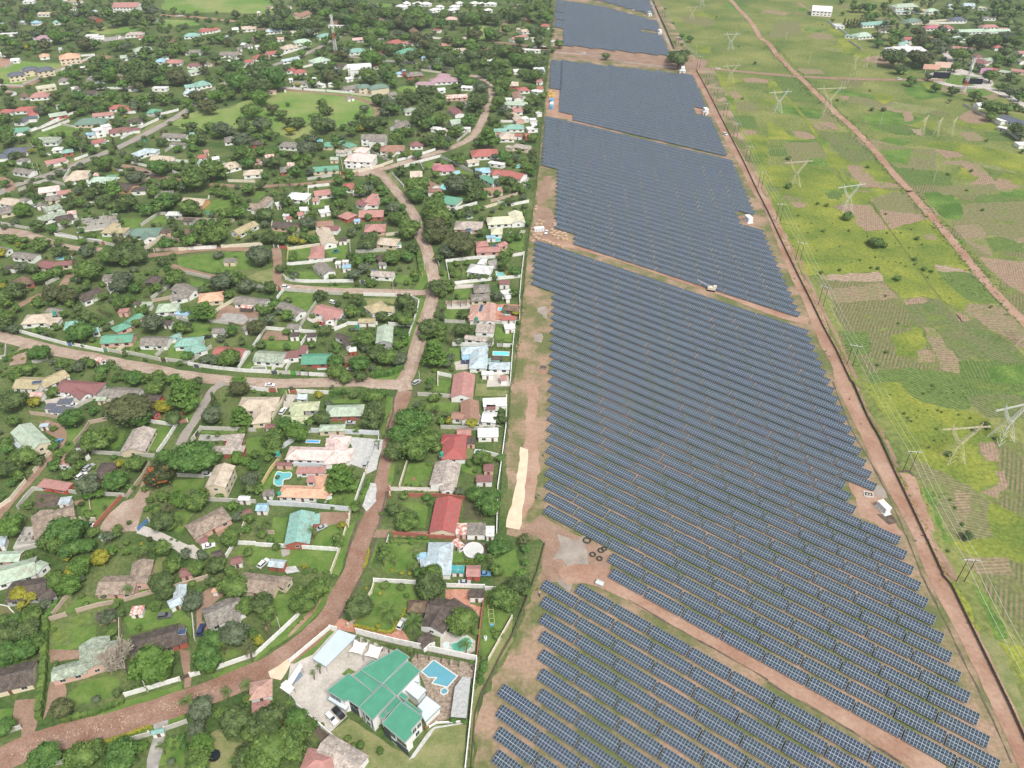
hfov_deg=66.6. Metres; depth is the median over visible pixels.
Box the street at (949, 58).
[942,51,960,74]
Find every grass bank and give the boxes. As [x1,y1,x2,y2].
[781,223,961,320]
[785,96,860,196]
[870,201,941,298]
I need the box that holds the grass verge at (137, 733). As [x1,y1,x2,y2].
[102,726,153,745]
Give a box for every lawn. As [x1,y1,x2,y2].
[0,708,12,720]
[2,242,28,250]
[32,125,80,137]
[51,625,95,649]
[62,590,146,613]
[65,675,118,706]
[81,499,114,518]
[86,340,117,348]
[96,235,111,240]
[104,428,126,450]
[120,218,141,228]
[123,608,191,635]
[129,341,157,355]
[149,428,170,450]
[150,215,167,223]
[153,555,165,574]
[158,734,184,765]
[166,344,184,359]
[171,108,230,125]
[171,479,203,490]
[172,505,203,533]
[178,88,374,138]
[184,324,204,336]
[186,323,211,335]
[190,278,203,287]
[195,648,244,671]
[201,431,238,433]
[202,538,218,561]
[205,198,233,212]
[209,729,241,767]
[244,362,271,369]
[246,436,265,454]
[248,550,335,574]
[254,191,267,198]
[256,340,302,348]
[263,467,295,489]
[270,517,287,543]
[270,594,304,625]
[281,292,314,309]
[286,271,318,278]
[290,247,310,258]
[293,630,333,663]
[296,230,315,236]
[311,200,324,207]
[312,523,344,546]
[325,244,348,258]
[329,479,359,505]
[330,399,360,402]
[331,719,466,767]
[355,583,423,629]
[364,298,395,304]
[381,543,423,573]
[386,173,400,186]
[388,539,429,541]
[395,275,418,283]
[401,501,427,527]
[404,463,431,485]
[424,161,433,168]
[425,401,457,411]
[433,383,447,392]
[438,380,451,386]
[445,309,466,319]
[449,348,460,362]
[452,550,463,562]
[453,288,469,298]
[454,265,466,279]
[461,463,482,474]
[466,448,472,458]
[475,384,506,396]
[478,590,512,658]
[493,549,519,575]
[495,327,513,342]
[508,233,523,249]
[965,89,992,95]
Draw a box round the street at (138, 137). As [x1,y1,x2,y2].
[0,84,217,194]
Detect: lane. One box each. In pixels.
[0,177,15,191]
[0,227,67,246]
[0,232,102,251]
[0,420,66,518]
[9,274,74,311]
[9,344,36,365]
[111,163,181,180]
[148,247,248,257]
[171,264,214,277]
[175,381,226,444]
[208,172,358,187]
[272,248,283,286]
[347,56,418,63]
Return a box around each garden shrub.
[49,425,58,430]
[77,593,84,598]
[91,695,100,702]
[166,757,175,765]
[187,580,195,586]
[212,250,224,258]
[235,426,247,433]
[241,547,253,557]
[343,734,351,741]
[356,740,364,749]
[366,278,377,287]
[375,746,384,755]
[379,580,389,589]
[396,583,405,589]
[415,404,424,410]
[476,669,484,675]
[492,630,503,639]
[785,183,792,188]
[842,211,853,220]
[870,236,884,246]
[894,275,900,279]
[945,450,951,456]
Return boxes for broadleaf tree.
[0,309,14,320]
[0,390,27,410]
[0,459,25,476]
[0,514,24,537]
[0,617,18,641]
[0,640,17,660]
[0,716,17,735]
[3,282,27,298]
[3,612,21,623]
[6,445,38,465]
[7,586,25,599]
[9,636,38,662]
[11,201,31,216]
[11,617,41,640]
[19,604,42,622]
[26,344,51,359]
[29,631,46,649]
[35,534,43,549]
[38,284,61,301]
[38,536,64,555]
[41,515,86,547]
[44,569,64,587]
[46,29,64,44]
[53,573,83,597]
[56,288,79,302]
[57,408,84,426]
[57,537,82,558]
[61,739,98,767]
[64,320,95,341]
[64,449,83,465]
[67,555,92,575]
[71,260,100,281]
[74,472,100,494]
[75,37,94,51]
[77,427,111,451]
[77,538,96,554]
[80,519,89,533]
[88,737,106,758]
[90,549,110,566]
[93,155,113,171]
[96,249,112,264]
[98,609,116,624]
[99,735,139,767]
[100,66,119,82]
[101,469,128,490]
[103,425,117,441]
[107,242,136,264]
[108,278,128,292]
[110,271,135,281]
[111,12,131,25]
[112,294,131,308]
[114,193,137,211]
[121,369,144,385]
[121,454,146,471]
[124,410,152,425]
[125,170,144,184]
[126,642,177,690]
[127,57,142,68]
[127,67,156,86]
[127,248,147,264]
[130,60,158,82]
[139,313,165,332]
[142,462,174,486]
[144,380,164,394]
[147,159,169,176]
[147,570,176,593]
[148,510,175,530]
[149,369,166,382]
[150,538,173,556]
[151,400,172,412]
[154,192,178,208]
[154,448,171,462]
[155,584,175,600]
[159,177,178,189]
[161,269,184,284]
[162,555,182,573]
[164,410,181,424]
[165,69,187,85]
[168,490,187,507]
[171,447,176,455]
[176,199,197,216]
[179,590,203,611]
[181,169,206,191]
[182,171,210,191]
[182,487,210,510]
[182,746,211,767]
[186,694,216,720]
[187,89,206,101]
[187,559,205,575]
[187,719,206,739]
[188,200,199,213]
[190,642,223,673]
[196,159,224,180]
[196,629,220,647]
[200,406,223,423]
[201,221,229,243]
[205,89,225,102]
[205,556,226,573]
[208,271,233,290]
[211,121,234,136]
[215,347,240,366]
[215,572,247,597]
[217,703,252,738]
[218,619,249,647]
[219,527,241,546]
[225,72,246,92]
[226,381,251,395]
[228,271,240,285]
[230,132,251,146]
[231,741,251,767]
[232,144,254,158]
[235,595,253,614]
[236,278,256,292]
[239,76,253,87]
[239,102,263,119]
[240,724,256,742]
[240,728,289,767]
[241,471,259,485]
[245,77,273,91]
[245,245,272,264]
[245,703,285,737]
[246,320,266,334]
[247,89,268,106]
[248,61,272,77]
[248,590,274,616]
[252,117,273,130]
[254,208,274,220]
[256,118,272,128]
[257,14,272,27]
[257,604,277,621]
[258,65,288,91]
[259,427,282,444]
[264,440,284,454]
[274,7,292,19]
[275,723,310,764]
[276,416,290,428]
[282,707,310,728]
[283,17,295,29]
[283,420,308,440]
[287,585,318,615]
[293,18,304,26]
[295,140,316,154]
[298,216,316,229]
[304,17,320,28]
[305,715,317,730]
[309,576,330,596]
[310,116,331,134]
[311,410,330,424]
[316,7,332,20]
[324,0,333,9]
[324,363,346,378]
[326,354,344,366]
[331,0,344,9]
[333,11,348,24]
[338,8,348,13]
[341,0,351,7]
[343,13,354,23]
[344,594,374,619]
[347,6,359,13]
[347,354,368,370]
[350,0,357,6]
[350,15,365,25]
[354,0,369,10]
[354,10,369,16]
[355,330,374,342]
[355,331,375,347]
[356,237,377,248]
[357,68,375,83]
[359,408,386,428]
[361,49,381,68]
[361,116,379,131]
[362,34,377,43]
[363,12,377,26]
[363,27,377,34]
[363,387,383,400]
[366,344,384,353]
[366,345,385,361]
[366,399,382,409]
[368,7,379,15]
[369,39,382,50]
[371,93,383,105]
[372,20,391,28]
[373,26,388,37]
[377,347,397,364]
[379,7,393,17]
[380,43,396,56]
[381,250,399,264]
[382,440,402,459]
[385,423,413,441]
[387,211,407,225]
[391,351,407,365]
[392,16,403,28]
[393,406,429,433]
[395,292,414,308]
[395,311,414,326]
[395,510,420,531]
[398,433,432,461]
[399,219,421,237]
[401,18,417,28]
[402,7,425,27]
[403,50,418,61]
[404,177,430,193]
[405,91,420,104]
[406,188,424,203]
[408,31,422,42]
[410,105,431,122]
[413,17,427,29]
[414,427,440,450]
[415,85,430,96]
[415,571,446,600]
[416,410,434,430]
[417,318,439,337]
[417,563,442,575]
[420,38,433,50]
[421,197,446,214]
[422,229,435,242]
[423,13,434,27]
[423,49,435,61]
[423,206,452,224]
[423,216,450,234]
[426,279,449,295]
[427,230,445,243]
[428,43,441,51]
[430,112,448,126]
[431,323,447,336]
[435,50,450,61]
[438,244,454,257]
[443,55,458,66]
[444,173,466,194]
[444,606,477,636]
[452,323,473,336]
[454,64,470,75]
[457,12,470,25]
[462,48,478,59]
[462,177,485,191]
[465,41,480,50]
[465,484,485,501]
[467,92,489,108]
[468,12,479,25]
[468,29,482,38]
[472,449,491,465]
[473,80,489,92]
[474,492,500,516]
[478,10,490,24]
[480,49,497,58]
[483,27,495,40]
[487,537,510,555]
[488,13,502,25]
[488,584,518,610]
[490,57,504,69]
[491,95,506,108]
[494,75,511,91]
[498,45,510,57]
[503,581,511,587]
[505,8,520,22]
[507,52,521,65]
[508,573,533,592]
[509,47,525,53]
[519,54,533,67]
[520,3,534,13]
[524,69,541,79]
[534,2,548,10]
[668,50,688,68]
[883,48,907,67]
[907,49,922,63]
[910,33,931,46]
[912,50,937,68]
[948,47,969,61]
[972,34,993,50]
[980,100,1004,111]
[982,69,1000,82]
[988,33,1001,47]
[996,31,1016,45]
[1005,35,1023,48]
[1007,122,1023,134]
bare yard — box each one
[35,492,58,508]
[39,421,58,438]
[196,586,223,630]
[214,305,258,325]
[216,526,227,536]
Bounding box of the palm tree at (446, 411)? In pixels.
[441,408,450,417]
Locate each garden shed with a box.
[0,535,8,550]
[3,265,17,272]
[12,438,21,449]
[21,198,32,204]
[29,391,46,401]
[36,201,47,209]
[39,423,49,430]
[45,307,62,316]
[57,496,73,507]
[58,453,71,468]
[67,210,77,217]
[74,443,89,460]
[95,356,105,365]
[96,396,107,404]
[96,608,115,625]
[102,274,112,285]
[107,216,118,220]
[117,308,130,316]
[129,605,145,618]
[133,301,140,307]
[140,302,153,310]
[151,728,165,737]
[161,228,171,235]
[162,320,173,328]
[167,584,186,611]
[170,333,181,342]
[174,309,191,319]
[179,567,193,580]
[182,218,195,224]
[198,154,206,159]
[199,535,207,544]
[211,328,226,337]
[211,549,222,557]
[211,588,218,595]
[223,258,237,265]
[230,54,238,59]
[230,555,242,568]
[238,495,250,504]
[239,304,253,312]
[241,317,257,334]
[241,508,252,515]
[249,678,272,702]
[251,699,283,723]
[255,503,268,514]
[262,490,274,499]
[264,424,275,430]
[267,558,286,571]
[274,202,289,219]
[275,462,292,469]
[277,37,283,41]
[286,162,294,165]
[286,216,291,221]
[287,323,301,331]
[289,332,299,340]
[296,394,307,401]
[297,211,303,218]
[299,207,308,213]
[306,332,316,340]
[312,198,319,204]
[318,208,330,216]
[330,157,338,163]
[335,260,348,267]
[338,237,346,244]
[342,264,350,272]
[344,76,353,82]
[345,96,354,101]
[349,347,356,355]
[354,218,359,223]
[358,318,375,326]
[375,254,388,262]
[378,261,386,268]
[407,600,427,615]
[417,552,426,562]
[451,565,464,576]
[452,538,464,552]
[455,523,466,538]
[457,428,470,436]
[461,355,469,361]
[462,127,470,131]
[466,437,474,448]
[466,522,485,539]
[466,565,480,580]
[469,589,484,602]
[476,475,492,486]
[481,371,493,379]
[483,464,493,474]
[486,235,495,241]
[486,406,495,411]
[486,526,494,540]
[487,358,499,364]
[491,355,502,361]
[499,280,509,288]
[500,289,510,302]
[500,375,506,384]
[501,316,515,323]
[502,305,519,315]
[504,323,515,333]
[514,134,522,139]
[535,111,542,116]
[536,80,542,85]
[996,126,1007,132]
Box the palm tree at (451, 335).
[447,330,454,346]
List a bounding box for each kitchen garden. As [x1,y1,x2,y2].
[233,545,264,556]
[262,331,287,339]
[463,501,483,520]
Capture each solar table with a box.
[491,749,523,767]
[493,726,538,764]
[495,705,539,741]
[497,684,539,718]
[533,755,558,767]
[534,731,580,767]
[535,709,580,746]
[536,668,579,702]
[536,688,579,723]
[537,649,579,681]
[538,630,579,661]
[539,596,578,624]
[539,613,579,642]
[540,580,578,607]
[543,505,577,527]
[544,468,577,488]
[544,480,577,500]
[544,492,577,514]
[545,445,576,464]
[545,456,577,475]
[546,414,576,430]
[546,424,576,441]
[546,434,576,452]
[547,385,576,400]
[547,395,576,410]
[547,404,576,420]
[573,378,601,393]
[573,387,602,403]
[573,406,603,423]
[573,416,603,433]
[574,397,603,412]
[574,426,604,444]
[574,436,605,455]
[574,447,606,466]
[574,459,606,478]
[574,470,607,490]
[574,482,607,503]
[574,495,608,516]
[574,508,609,530]
[574,521,610,544]
[574,583,613,610]
[574,599,614,628]
[575,617,615,646]
[575,635,616,666]
[575,653,617,686]
[575,672,618,707]
[575,693,619,729]
[575,714,621,752]
[575,737,622,767]
[578,760,593,767]
[599,380,627,395]
[599,389,628,405]
[600,398,629,414]
[600,408,630,425]
[601,418,631,435]
[601,428,632,446]
[602,439,633,457]
[602,450,635,469]
[603,461,636,481]
[603,473,637,493]
[604,485,638,506]
[605,498,639,519]
[605,511,641,533]
[606,524,642,548]
[607,538,644,563]
[608,553,645,578]
[608,568,647,594]
[610,604,650,632]
[611,621,652,650]
[611,639,654,670]
[612,658,656,690]
[613,677,658,712]
[614,698,660,734]
[615,719,662,757]
[616,742,662,767]
[624,382,654,397]
[625,391,655,407]
[627,401,656,417]
[628,410,658,427]
[629,420,659,437]
[629,431,661,448]
[630,441,662,460]
[631,452,664,471]
[632,464,666,483]
[633,476,667,496]
[634,488,669,509]
[636,501,671,522]
[637,514,673,536]
[638,527,675,551]
[639,542,677,566]
[641,556,679,582]
[642,572,682,598]
[644,588,684,615]
[647,625,689,655]
[649,643,692,675]
[650,384,680,399]
[651,662,695,695]
[652,393,682,409]
[652,682,698,716]
[653,403,684,419]
[654,703,701,739]
[655,413,686,429]
[656,422,688,440]
[656,724,704,762]
[657,433,690,451]
[659,444,692,462]
[659,747,696,767]
[661,455,694,474]
[662,466,696,486]
[664,478,698,499]
[665,491,701,512]
[667,503,703,525]
[669,517,706,539]
[671,530,708,554]
[672,545,711,569]
[675,560,714,585]
[677,386,706,401]
[677,575,717,602]
[678,395,709,411]
[679,591,720,619]
[680,405,711,421]
[681,608,724,637]
[682,415,714,431]
[684,425,716,442]
[686,435,718,453]
[687,647,731,679]
[688,446,721,465]
[689,666,735,699]
[690,457,723,476]
[691,469,726,489]
[692,686,738,721]
[694,481,729,502]
[695,707,743,744]
[696,493,732,515]
[698,506,735,528]
[698,729,747,767]
[701,379,731,394]
[701,519,738,543]
[701,752,731,767]
[703,388,733,404]
[704,533,742,557]
[705,397,736,413]
[706,548,745,573]
[707,407,739,423]
[709,417,741,434]
[709,563,749,589]
[712,427,744,445]
[712,578,753,606]
[714,437,747,456]
[714,595,756,623]
[717,449,751,467]
[718,612,761,641]
[719,460,754,479]
[721,630,765,660]
[722,471,757,492]
[724,484,760,504]
[727,381,758,396]
[728,496,764,518]
[728,671,775,704]
[729,390,760,406]
[730,509,767,531]
[732,400,763,415]
[732,691,779,726]
[733,523,771,546]
[735,409,767,426]
[736,537,776,561]
[736,712,785,749]
[737,419,770,436]
[740,429,773,447]
[740,551,779,576]
[740,734,790,767]
[743,440,777,458]
[743,566,784,592]
[745,758,765,767]
[746,451,780,470]
[747,582,788,609]
[749,462,784,482]
[750,598,793,627]
[752,474,788,494]
[754,383,784,398]
[754,616,798,645]
[756,392,787,408]
[756,486,792,507]
[758,633,803,664]
[759,402,791,418]
[759,499,796,521]
[762,411,794,428]
[762,512,800,534]
[763,652,808,685]
[765,421,798,438]
[766,525,805,549]
[768,431,802,449]
[770,540,809,564]
[772,442,806,461]
[772,695,821,731]
[773,554,814,580]
[775,453,810,472]
[777,717,827,754]
[778,570,819,596]
[779,465,815,484]
[780,385,811,400]
[782,476,819,497]
[782,586,825,613]
[782,740,834,767]
[783,394,815,410]
[786,489,823,510]
[787,404,819,420]
[787,602,830,631]
[790,413,823,430]
[790,501,828,524]
[791,620,836,649]
[793,423,827,441]
[795,515,833,538]
[796,638,842,668]
[797,434,831,452]
[799,529,838,552]
[801,445,836,463]
[801,656,848,689]
[803,543,844,567]
[805,456,841,475]
[806,676,855,710]
[807,387,838,402]
[808,558,849,583]
[809,467,845,487]
[810,396,842,412]
[813,573,855,600]
[814,406,847,422]
[814,479,850,500]
[818,415,851,432]
[818,492,856,513]
[818,589,861,617]
[819,722,870,760]
[822,426,856,443]
[822,504,861,526]
[823,606,868,635]
[825,745,869,767]
[826,436,861,454]
[827,518,866,541]
[828,623,874,653]
[830,447,866,466]
[832,532,872,556]
[834,642,881,673]
[835,458,871,478]
[837,546,879,571]
[839,470,876,490]
[840,661,888,693]
[843,561,885,587]
[847,680,896,715]
[848,576,891,603]
[853,701,904,737]
[854,593,898,620]
[860,521,900,544]
[860,610,905,639]
[865,535,907,559]
[866,627,913,658]
[868,750,903,767]
[872,549,913,574]
[873,646,920,678]
[877,564,921,590]
[880,665,929,698]
[884,580,928,607]
[887,685,937,720]
[890,596,935,625]
[894,706,946,742]
[897,613,943,643]
[902,728,956,767]
[904,631,952,662]
[912,650,961,682]
[919,669,969,703]
[928,690,979,725]
[936,711,989,748]
[945,733,1000,767]
[955,757,979,767]
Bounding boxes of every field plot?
[680,16,714,26]
[691,12,719,18]
[695,45,711,52]
[716,73,741,86]
[722,4,749,9]
[725,91,741,97]
[725,95,768,190]
[734,115,757,128]
[735,102,757,110]
[743,78,767,82]
[743,130,755,134]
[760,99,784,104]
[762,10,788,14]
[762,90,784,97]
[767,81,782,95]
[767,121,812,140]
[768,21,802,37]
[768,149,787,155]
[768,164,847,189]
[768,190,993,309]
[771,75,819,102]
[775,104,823,118]
[778,187,824,191]
[779,134,829,146]
[779,156,811,164]
[782,142,829,158]
[782,194,802,202]
[788,201,806,207]
[792,9,810,14]
[792,131,815,138]
[796,68,824,73]
[797,112,846,123]
[798,7,809,12]
[804,27,826,31]
[806,32,833,39]
[806,158,828,166]
[812,122,837,129]
[818,180,860,191]
[819,271,882,281]
[819,279,911,331]
[820,131,880,163]
[822,46,842,51]
[822,283,899,302]
[824,45,856,53]
[824,192,844,199]
[825,1,839,4]
[825,24,860,50]
[825,152,853,168]
[828,89,873,97]
[834,5,850,7]
[834,77,865,87]
[834,203,888,230]
[838,327,942,376]
[840,96,848,99]
[841,331,870,354]
[847,96,891,107]
[847,165,900,187]
[849,178,866,190]
[853,52,872,57]
[853,136,891,147]
[857,95,875,99]
[859,161,894,182]
[861,16,891,20]
[861,55,896,65]
[861,115,906,124]
[863,382,1015,490]
[868,126,910,135]
[868,367,960,392]
[869,124,920,134]
[870,195,926,228]
[871,187,897,192]
[873,93,894,103]
[873,192,924,214]
[876,102,901,112]
[877,110,925,123]
[879,144,936,169]
[880,136,911,145]
[880,149,912,164]
[883,174,945,198]
[889,101,936,113]
[890,326,927,356]
[892,167,951,184]
[894,65,922,73]
[902,111,913,121]
[902,296,957,327]
[902,381,970,409]
[903,296,927,304]
[904,85,948,99]
[910,461,992,540]
[911,120,937,128]
[911,129,921,135]
[916,142,1023,173]
[916,350,934,362]
[921,82,935,88]
[921,325,959,373]
[922,234,939,239]
[923,127,940,136]
[923,192,962,219]
[923,306,935,311]
[923,486,952,546]
[924,202,940,215]
[929,110,949,114]
[935,149,964,158]
[935,264,978,281]
[935,327,971,359]
[937,183,999,194]
[937,271,997,303]
[941,86,998,98]
[942,160,970,164]
[942,185,978,201]
[944,237,965,244]
[945,119,984,129]
[946,502,1023,562]
[949,225,987,238]
[951,167,977,181]
[951,216,1023,239]
[952,489,970,528]
[953,320,1023,362]
[954,224,991,256]
[956,312,970,321]
[958,117,984,123]
[958,360,1023,398]
[960,109,988,122]
[960,132,983,140]
[961,162,993,179]
[961,201,1023,222]
[962,557,1023,646]
[964,303,1023,347]
[964,557,1015,576]
[965,382,1023,394]
[966,242,988,256]
[969,393,1023,418]
[970,177,1020,191]
[974,194,1014,202]
[978,122,1007,130]
[978,257,1023,293]
[978,442,999,460]
[980,471,1006,498]
[983,163,1023,174]
[984,131,1015,141]
[984,237,1023,251]
[988,365,1023,394]
[992,440,1023,517]
[995,277,1023,315]
[997,178,1012,184]
[997,189,1023,197]
[997,641,1023,682]
[1000,172,1023,185]
[1002,251,1023,258]
[1012,238,1023,242]
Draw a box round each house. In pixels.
[0,32,17,36]
[0,109,14,115]
[0,147,30,161]
[0,198,24,206]
[0,205,15,218]
[0,247,13,256]
[0,550,24,565]
[0,556,50,589]
[0,659,38,696]
[5,577,57,607]
[7,71,26,82]
[10,58,21,63]
[10,127,30,135]
[10,423,51,454]
[11,251,41,263]
[12,158,37,177]
[12,276,34,288]
[12,370,70,392]
[13,107,38,117]
[13,116,38,125]
[19,92,29,100]
[20,313,62,328]
[21,66,37,76]
[22,0,35,3]
[29,92,50,100]
[30,137,61,146]
[31,20,41,25]
[31,504,76,539]
[34,35,52,41]
[34,66,55,76]
[35,83,56,91]
[36,210,66,224]
[36,259,72,271]
[37,12,51,16]
[37,478,73,494]
[38,185,61,195]
[39,53,49,59]
[43,203,62,213]
[43,398,73,414]
[44,157,67,166]
[44,195,60,204]
[48,111,67,120]
[51,147,63,152]
[51,635,118,685]
[53,20,61,24]
[55,214,74,226]
[55,379,105,401]
[56,189,70,197]
[58,78,69,84]
[59,53,81,64]
[62,149,73,156]
[63,319,100,336]
[64,0,83,4]
[64,170,90,184]
[74,118,109,127]
[78,287,103,305]
[83,90,97,96]
[85,34,104,40]
[85,76,102,83]
[86,132,95,138]
[86,177,116,187]
[88,16,102,22]
[90,138,105,146]
[91,123,111,137]
[92,112,114,118]
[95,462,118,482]
[95,558,154,598]
[99,313,143,347]
[99,387,143,401]
[101,223,129,236]
[108,105,136,113]
[108,127,140,136]
[112,2,141,11]
[119,182,139,193]
[120,55,127,60]
[120,425,156,456]
[125,32,144,37]
[126,227,162,243]
[127,86,137,91]
[128,118,142,126]
[130,186,147,194]
[130,624,188,658]
[132,46,152,53]
[132,148,159,157]
[138,336,171,349]
[143,393,164,419]
[144,275,164,285]
[147,109,161,115]
[149,155,175,163]
[151,86,169,91]
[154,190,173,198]
[155,302,180,315]
[156,58,165,64]
[161,133,189,148]
[165,211,184,219]
[166,59,183,65]
[168,282,198,303]
[174,336,207,355]
[181,197,209,209]
[183,89,199,96]
[184,33,200,38]
[184,84,194,89]
[184,228,190,235]
[184,507,231,545]
[185,50,202,54]
[186,68,200,75]
[187,63,202,68]
[192,81,211,89]
[198,27,220,34]
[198,291,224,305]
[201,597,245,630]
[205,462,236,497]
[212,346,247,361]
[212,433,245,458]
[220,51,238,57]
[224,136,232,145]
[224,161,241,173]
[230,221,258,237]
[233,296,270,310]
[238,397,279,427]
[241,26,256,31]
[242,572,292,598]
[243,169,262,178]
[244,59,253,64]
[247,196,273,213]
[251,140,263,147]
[252,54,269,61]
[252,350,287,367]
[255,159,262,165]
[265,28,281,34]
[265,50,281,56]
[267,89,275,94]
[271,221,299,232]
[274,302,305,321]
[277,142,297,150]
[278,474,331,502]
[279,44,298,51]
[279,166,291,175]
[280,56,299,64]
[282,401,319,427]
[284,67,295,73]
[284,345,308,362]
[284,509,320,549]
[285,434,353,468]
[288,192,310,203]
[292,10,311,18]
[292,39,311,45]
[292,69,306,74]
[292,81,307,87]
[296,466,325,485]
[300,747,334,767]
[301,353,332,368]
[308,57,329,63]
[308,245,324,261]
[312,262,335,278]
[312,304,345,324]
[313,165,338,174]
[313,189,333,198]
[315,220,333,229]
[315,227,336,248]
[316,33,328,39]
[316,734,368,767]
[317,82,333,87]
[318,424,345,435]
[322,140,357,149]
[326,225,340,234]
[326,404,364,420]
[334,63,346,69]
[334,333,350,350]
[335,149,351,156]
[338,211,356,222]
[341,84,359,91]
[343,183,354,192]
[343,356,353,366]
[344,147,376,169]
[347,63,371,78]
[349,48,364,55]
[352,37,363,42]
[355,84,388,94]
[355,200,369,209]
[358,210,383,220]
[360,193,379,208]
[361,134,386,148]
[363,300,394,317]
[364,224,385,235]
[370,271,394,280]
[375,324,393,349]
[376,237,400,249]
[380,145,404,156]
[386,39,403,44]
[388,92,396,97]
[390,120,410,130]
[394,47,416,54]
[396,4,407,9]
[402,41,419,45]
[403,1,410,5]
[403,107,415,115]
[405,72,423,79]
[408,27,417,33]
[409,142,422,149]
[410,171,422,177]
[415,81,434,86]
[416,597,471,652]
[420,2,431,6]
[420,542,453,578]
[425,181,441,195]
[429,8,440,12]
[429,73,457,84]
[429,459,460,493]
[429,496,461,537]
[430,126,445,132]
[431,164,454,175]
[437,87,445,92]
[441,434,466,463]
[442,195,462,207]
[445,94,467,101]
[446,17,456,20]
[448,8,458,12]
[448,106,463,117]
[448,119,462,126]
[449,5,459,8]
[450,371,474,401]
[451,398,479,424]
[453,221,482,233]
[461,85,472,90]
[461,345,488,372]
[464,323,494,346]
[465,158,478,166]
[466,258,493,277]
[467,302,495,324]
[470,149,498,159]
[470,284,490,304]
[475,168,490,176]
[476,241,507,255]
[478,427,498,441]
[480,175,499,186]
[481,397,506,426]
[482,186,502,197]
[486,2,496,6]
[486,210,524,228]
[488,160,504,168]
[489,362,509,373]
[490,169,527,182]
[491,228,502,237]
[494,124,523,134]
[499,133,514,141]
[503,101,527,107]
[505,143,531,152]
[508,112,523,123]
[509,34,528,41]
[509,82,518,88]
[511,91,522,100]
[513,108,522,114]
[516,87,530,93]
[519,29,529,34]
[521,116,535,123]
[524,49,540,52]
[526,123,537,132]
[531,89,542,94]
[811,5,832,16]
[832,23,844,28]
[845,34,854,38]
[852,32,873,39]
[857,20,890,27]
[878,28,894,32]
[884,44,925,53]
[889,3,919,9]
[895,10,910,14]
[901,18,921,24]
[901,37,911,44]
[912,9,925,13]
[922,25,954,30]
[926,8,938,13]
[947,3,974,8]
[947,17,967,22]
[951,46,975,48]
[956,29,1010,34]
[969,54,990,65]
[972,102,982,108]
[978,6,988,10]
[978,24,998,28]
[981,16,995,20]
[982,58,994,63]
[991,45,1002,50]
[995,118,1006,124]
[997,114,1023,124]
[998,70,1010,75]
[1007,56,1023,64]
[1010,68,1023,75]
[1013,142,1023,148]
[1015,51,1023,55]
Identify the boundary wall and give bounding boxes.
[0,84,22,86]
[0,222,29,229]
[0,343,6,358]
[0,478,26,507]
[7,724,21,733]
[14,543,37,550]
[16,487,33,508]
[18,179,46,190]
[19,330,67,345]
[22,68,60,84]
[29,411,57,418]
[31,357,47,362]
[32,451,50,472]
[33,487,76,493]
[41,112,72,127]
[41,119,69,131]
[45,276,59,284]
[46,178,64,185]
[48,612,67,620]
[51,594,71,614]
[54,233,77,239]
[56,217,78,231]
[58,122,73,126]
[60,55,94,69]
[73,343,103,351]
[73,396,92,407]
[73,417,106,443]
[74,154,87,159]
[75,600,113,612]
[79,237,114,245]
[79,516,96,520]
[80,492,125,496]
[91,450,154,457]
[93,495,121,526]
[107,87,127,88]
[108,348,122,353]
[116,344,124,349]
[118,617,120,640]
[120,118,158,138]
[123,574,207,601]
[123,676,180,696]
[125,471,144,497]
[126,350,160,360]
[130,161,146,166]
[131,731,150,739]
[135,176,149,184]
[140,212,157,226]
[143,461,150,472]
[145,235,163,248]
[148,419,172,425]
[150,284,169,298]
[151,296,168,301]
[155,246,195,250]
[155,332,182,356]
[156,424,177,451]
[161,109,178,114]
[162,234,203,245]
[162,719,187,730]
[165,357,186,363]
[176,473,203,477]
[178,217,234,221]
[178,245,215,249]
[178,245,216,250]
[178,316,188,321]
[185,271,210,278]
[187,361,271,372]
[188,344,211,361]
[189,671,200,676]
[190,425,200,441]
[191,612,195,640]
[201,426,255,431]
[206,497,255,503]
[209,319,228,323]
[215,298,233,312]
[216,653,255,669]
[221,242,259,247]
[225,546,233,557]
[226,243,261,246]
[227,179,254,182]
[236,540,255,544]
[238,329,265,367]
[254,542,337,550]
[254,613,299,655]
[255,387,267,391]
[261,456,281,484]
[263,529,274,534]
[265,326,315,332]
[267,500,349,510]
[271,391,286,419]
[276,288,283,298]
[276,370,290,374]
[280,86,301,89]
[282,428,379,448]
[283,46,306,54]
[283,274,353,282]
[284,288,315,292]
[285,359,290,370]
[287,257,335,264]
[288,239,349,249]
[288,625,330,662]
[293,462,324,466]
[295,703,331,734]
[296,371,327,376]
[297,389,328,393]
[300,301,316,325]
[303,88,325,91]
[307,174,331,179]
[308,183,328,187]
[326,89,351,93]
[327,291,343,294]
[329,624,337,630]
[330,519,347,573]
[334,322,346,330]
[347,321,377,324]
[347,510,350,527]
[351,92,373,96]
[353,164,383,172]
[354,472,364,499]
[355,628,476,660]
[358,160,392,172]
[358,248,385,252]
[363,292,395,296]
[367,581,374,595]
[369,443,375,458]
[373,578,415,583]
[383,60,412,63]
[388,322,410,326]
[391,531,455,539]
[392,172,403,187]
[397,148,435,161]
[399,460,407,487]
[401,293,418,335]
[404,154,440,166]
[407,493,439,496]
[417,392,450,397]
[421,69,440,73]
[429,720,460,727]
[437,371,450,383]
[440,155,472,171]
[440,425,482,429]
[440,493,465,499]
[444,319,464,322]
[445,300,471,303]
[446,255,494,261]
[446,583,484,588]
[449,201,476,210]
[452,342,487,345]
[454,274,520,283]
[457,130,468,141]
[465,657,476,767]
[477,596,484,657]
[484,202,497,208]
[484,586,495,589]
[488,615,512,660]
[490,192,517,201]
[495,320,517,323]
[496,394,506,533]
[497,343,511,346]
[501,120,536,122]
[510,320,515,383]
[511,199,528,205]
[512,252,523,256]
[519,255,523,301]
[553,52,685,68]
[828,20,847,33]
[915,23,939,24]
[929,19,947,21]
[929,22,964,23]
[964,103,1023,141]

